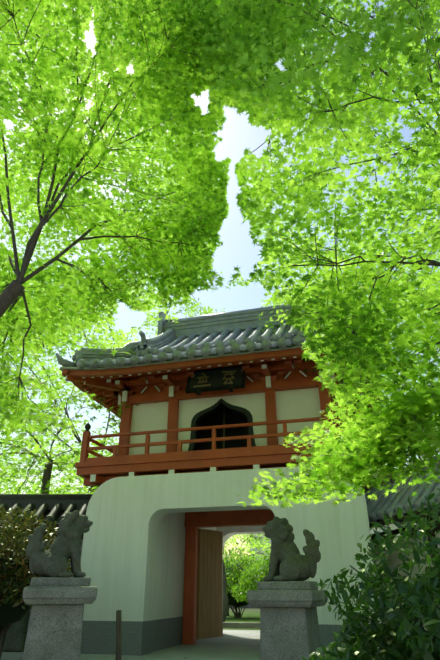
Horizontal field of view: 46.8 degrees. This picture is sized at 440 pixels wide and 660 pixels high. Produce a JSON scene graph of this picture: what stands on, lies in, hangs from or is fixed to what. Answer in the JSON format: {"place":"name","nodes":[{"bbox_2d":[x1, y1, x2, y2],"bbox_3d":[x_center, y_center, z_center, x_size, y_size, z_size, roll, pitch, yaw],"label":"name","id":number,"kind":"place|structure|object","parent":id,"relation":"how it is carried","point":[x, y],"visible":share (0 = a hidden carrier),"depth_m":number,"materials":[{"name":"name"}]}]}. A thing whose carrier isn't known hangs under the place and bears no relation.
{"place":"outdoors","nodes":[
{"label":"outdoors","id":0,"kind":"place"},
{"bbox_2d":[0,506,71,659],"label":"photinia shrub","id":1,"kind":"object","parent":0,"point":[8,540],"depth_m":6.28,"materials":[{"name":"green plant"}]},
{"bbox_2d":[0,259,178,493],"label":"maple","id":2,"kind":"object","parent":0,"point":[36,487],"depth_m":12.25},
{"bbox_2d":[1,629,259,659],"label":"forecourt paving","id":3,"kind":"structure","parent":0,"point":[237,645],"depth_m":7.66,"materials":[{"name":"stone paving slabs"}]},
{"bbox_2d":[0,611,30,651],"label":"stone wall","id":4,"kind":"structure","parent":3,"relation":"on","point":[15,637],"depth_m":7.64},
{"bbox_2d":[22,577,97,659],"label":"pedestal","id":5,"kind":"object","parent":3,"relation":"on","point":[54,630],"visible":1,"depth_m":4.75,"materials":[{"name":"stone"}]},
{"bbox_2d":[26,510,92,577],"bbox_3d":[-1.659,2.206,5.250,0.635,0.642,0.358,9,-29,-17],"label":"komainu statue","id":6,"kind":"object","parent":5,"relation":"on","point":[65,546],"visible":0.98,"depth_m":5.15,"materials":[{"name":"stone"}]},
{"bbox_2d":[115,610,121,659],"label":"wooden stake","id":7,"kind":"object","parent":3,"relation":"on","point":[118,634],"visible":1,"depth_m":4.92,"materials":[{"name":"brown wood"}]},
{"bbox_2d":[80,466,380,658],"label":"gate plaster base","id":8,"kind":"object","parent":3,"relation":"on","point":[133,557],"visible":0.56,"depth_m":7.83,"materials":[{"name":"paint"}]},
{"bbox_2d":[75,400,371,486],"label":"balcony","id":9,"kind":"structure","parent":8,"relation":"on","point":[98,470],"depth_m":8.46,"materials":[{"name":"red wood"}]},
{"bbox_2d":[84,352,356,455],"bbox_3d":[0.439,2.153,10.496,5.300,1.760,4.700,-7,-28,14],"label":"gate upper storey","id":10,"kind":"object","parent":9,"relation":"on","point":[280,389],"visible":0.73,"depth_m":9.26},
{"bbox_2d":[185,365,245,394],"bbox_3d":[-0.074,0.903,9.146,1.080,0.540,0.280,-7,-28,14],"label":"signboard","id":11,"kind":"object","parent":10,"relation":"attached to","point":[231,378],"visible":0.98,"depth_m":9.12},
{"bbox_2d":[55,293,381,414],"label":"gate roof","id":12,"kind":"structure","parent":10,"relation":"on","point":[213,340],"depth_m":9.67,"materials":[{"name":"grey tile"}]},
{"bbox_2d":[182,509,274,644],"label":"door","id":13,"kind":"structure","parent":8,"relation":"in","point":[203,596],"depth_m":9.34,"materials":[{"name":"brown wood"}]},
{"bbox_2d":[247,581,327,659],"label":"pedestal","id":14,"kind":"object","parent":3,"relation":"on","point":[289,627],"visible":1,"depth_m":4.96,"materials":[{"name":"stone"}]},
{"bbox_2d":[262,517,320,580],"bbox_3d":[0.762,2.340,5.445,0.635,0.642,0.358,-11,-29,21],"label":"komainu statue","id":15,"kind":"object","parent":14,"relation":"on","point":[288,561],"visible":0.98,"depth_m":5.34,"materials":[{"name":"stone"}]},
{"bbox_2d":[0,0,284,465],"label":"maple","id":16,"kind":"object","parent":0,"point":[56,78],"depth_m":5.70,"materials":[{"name":"green plant"}]},
{"bbox_2d":[66,0,370,304],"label":"maple","id":17,"kind":"object","parent":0,"point":[190,33],"depth_m":6.11,"materials":[{"name":"green plant"}]},
{"bbox_2d":[0,0,439,558],"label":"sky","id":18,"kind":"structure","parent":0,"point":[237,134],"materials":[{"name":"white"}]},
{"bbox_2d":[223,611,259,629],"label":"grass","id":19,"kind":"structure","parent":0,"point":[250,617],"depth_m":16.92,"materials":[{"name":"green plant"}]},
{"bbox_2d":[223,561,228,621],"bbox_3d":[0.007,7.322,14.263,0.464,1.692,0.302,1,-27,-1],"label":"garden standing stone","id":20,"kind":"object","parent":19,"relation":"on","point":[225,604],"visible":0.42,"depth_m":14.14,"materials":[{"name":"grey stone"}]},
{"bbox_2d":[223,547,268,617],"bbox_3d":[0.656,8.841,17.903,3.168,2.273,2.715,-7,-28,14],"label":"garden shrub","id":21,"kind":"object","parent":19,"relation":"on","point":[241,560],"depth_m":17.42,"materials":[{"name":"green plant"}]},
{"bbox_2d":[230,550,269,602],"bbox_3d":[1.617,7.460,14.846,2.554,1.933,2.040,-7,-28,14],"label":"garden shrub","id":22,"kind":"object","parent":19,"relation":"on","point":[252,580],"depth_m":14.72,"materials":[{"name":"green plant"}]},
{"bbox_2d":[229,607,259,610],"bbox_3d":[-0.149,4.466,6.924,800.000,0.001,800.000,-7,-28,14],"label":"ground","id":23,"kind":"structure","parent":0,"point":[252,609],"depth_m":25.63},
{"bbox_2d":[0,494,92,611],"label":"roofed wall","id":24,"kind":"structure","parent":23,"relation":"on","point":[53,508],"depth_m":9.11,"materials":[{"name":"tile"}]},
{"bbox_2d":[0,297,138,530],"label":"maple","id":25,"kind":"object","parent":23,"relation":"on","point":[92,405],"depth_m":10.92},
{"bbox_2d":[223,622,259,627],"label":"garden kerb","id":26,"kind":"structure","parent":23,"relation":"on","point":[239,625],"depth_m":12.52,"materials":[{"name":"stone"}]},
{"bbox_2d":[363,454,439,648],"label":"roofed wall","id":27,"kind":"structure","parent":23,"relation":"on","point":[381,506],"depth_m":7.62,"materials":[{"name":"tile"}]},
{"bbox_2d":[229,559,261,607],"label":"garden wall","id":28,"kind":"structure","parent":0,"point":[248,606],"depth_m":28.71,"materials":[{"name":"paint"}]},
{"bbox_2d":[223,534,270,615],"bbox_3d":[0.346,8.369,20.045,8.304,5.080,11.540,-7,-28,14],"label":"garden maple","id":29,"kind":"object","parent":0,"point":[254,545],"depth_m":18.69,"materials":[{"name":"green plant"}]},
{"bbox_2d":[113,205,387,344],"bbox_3d":[1.146,1.583,16.462,10.511,13.912,8.725,-7,-28,14],"label":"maple","id":30,"kind":"object","parent":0,"point":[204,312],"depth_m":17.13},
{"bbox_2d":[164,0,439,508],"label":"maple","id":31,"kind":"object","parent":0,"point":[379,353],"depth_m":4.36,"materials":[{"name":"green plant"}]},
{"bbox_2d":[250,524,398,558],"bbox_3d":[10.125,16.482,36.047,16.000,5.250,7.000,-7,-28,14],"label":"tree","id":32,"kind":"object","parent":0,"point":[394,527],"depth_m":35.36,"materials":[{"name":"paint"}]},
{"bbox_2d":[249,197,439,528],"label":"maple","id":33,"kind":"object","parent":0,"point":[278,301],"depth_m":11.38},
{"bbox_2d":[302,488,439,659],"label":"camellia shrub","id":34,"kind":"object","parent":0,"point":[416,596],"depth_m":2.46,"materials":[{"name":"green plant"}]}
]}

